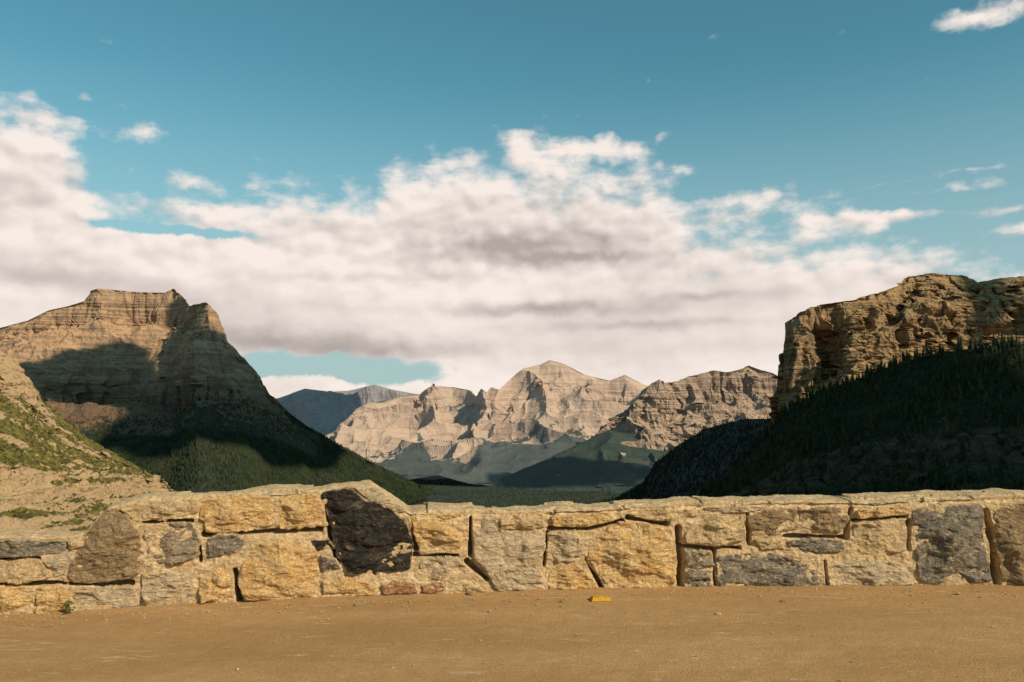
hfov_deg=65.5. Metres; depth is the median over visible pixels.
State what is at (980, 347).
conifer tree
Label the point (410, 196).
sky
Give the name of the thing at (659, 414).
mountain
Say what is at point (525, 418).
mountain central peak
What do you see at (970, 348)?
conifer tree
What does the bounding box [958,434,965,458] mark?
conifer tree
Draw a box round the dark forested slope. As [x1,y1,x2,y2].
[705,344,1023,496]
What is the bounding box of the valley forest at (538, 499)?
[400,474,623,507]
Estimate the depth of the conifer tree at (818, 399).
1432.04 m
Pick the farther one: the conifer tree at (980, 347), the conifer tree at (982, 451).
the conifer tree at (980, 347)
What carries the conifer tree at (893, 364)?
on the dark forested slope
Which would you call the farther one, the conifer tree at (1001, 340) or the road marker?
the conifer tree at (1001, 340)
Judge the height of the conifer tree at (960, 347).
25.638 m
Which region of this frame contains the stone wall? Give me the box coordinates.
[0,480,1023,614]
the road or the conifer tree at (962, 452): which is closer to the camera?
the road
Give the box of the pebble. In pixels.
[466,591,474,595]
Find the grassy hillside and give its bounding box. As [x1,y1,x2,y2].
[0,350,176,531]
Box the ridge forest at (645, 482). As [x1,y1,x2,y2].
[601,417,769,501]
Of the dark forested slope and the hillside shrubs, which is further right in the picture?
the dark forested slope
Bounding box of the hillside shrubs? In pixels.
[0,395,168,530]
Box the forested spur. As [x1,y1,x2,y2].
[490,430,668,492]
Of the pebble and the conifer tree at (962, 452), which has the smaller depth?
the pebble
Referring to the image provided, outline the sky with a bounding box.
[0,0,1023,397]
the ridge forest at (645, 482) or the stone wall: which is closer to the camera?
the stone wall
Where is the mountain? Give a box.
[0,288,431,503]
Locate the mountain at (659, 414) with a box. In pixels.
[591,366,776,486]
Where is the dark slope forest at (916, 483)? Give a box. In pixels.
[694,339,1023,496]
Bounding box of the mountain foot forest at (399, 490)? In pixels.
[66,396,441,503]
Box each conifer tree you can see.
[816,389,819,402]
[870,371,874,384]
[883,366,887,379]
[892,354,895,367]
[913,355,916,368]
[941,420,946,437]
[958,338,962,349]
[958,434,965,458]
[968,339,972,352]
[978,339,982,351]
[980,441,986,461]
[999,332,1003,347]
[1001,342,1006,357]
[1003,431,1010,454]
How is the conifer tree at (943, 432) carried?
on the dark forested slope
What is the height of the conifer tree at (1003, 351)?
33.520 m
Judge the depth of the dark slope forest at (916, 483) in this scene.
1270.11 m
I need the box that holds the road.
[0,583,1023,681]
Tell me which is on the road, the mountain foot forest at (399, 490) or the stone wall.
the stone wall
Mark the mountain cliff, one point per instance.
(843, 339)
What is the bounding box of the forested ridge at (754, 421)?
[593,419,769,502]
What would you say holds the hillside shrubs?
on the grassy hillside
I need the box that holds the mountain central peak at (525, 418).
[325,360,647,486]
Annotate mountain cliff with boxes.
[766,273,1023,434]
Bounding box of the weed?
[60,598,74,613]
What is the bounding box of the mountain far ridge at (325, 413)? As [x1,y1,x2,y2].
[276,385,412,435]
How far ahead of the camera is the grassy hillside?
1881.92 m
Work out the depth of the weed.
5.71 m
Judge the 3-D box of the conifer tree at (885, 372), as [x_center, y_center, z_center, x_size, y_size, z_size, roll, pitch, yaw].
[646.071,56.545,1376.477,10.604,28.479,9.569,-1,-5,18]
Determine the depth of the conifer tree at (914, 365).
1367.30 m
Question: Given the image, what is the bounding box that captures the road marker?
[590,595,611,601]
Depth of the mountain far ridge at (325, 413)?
12830.74 m
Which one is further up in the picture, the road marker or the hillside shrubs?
the hillside shrubs
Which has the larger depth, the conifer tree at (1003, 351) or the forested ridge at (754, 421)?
the forested ridge at (754, 421)
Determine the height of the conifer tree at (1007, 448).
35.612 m
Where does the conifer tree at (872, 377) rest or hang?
on the dark forested slope

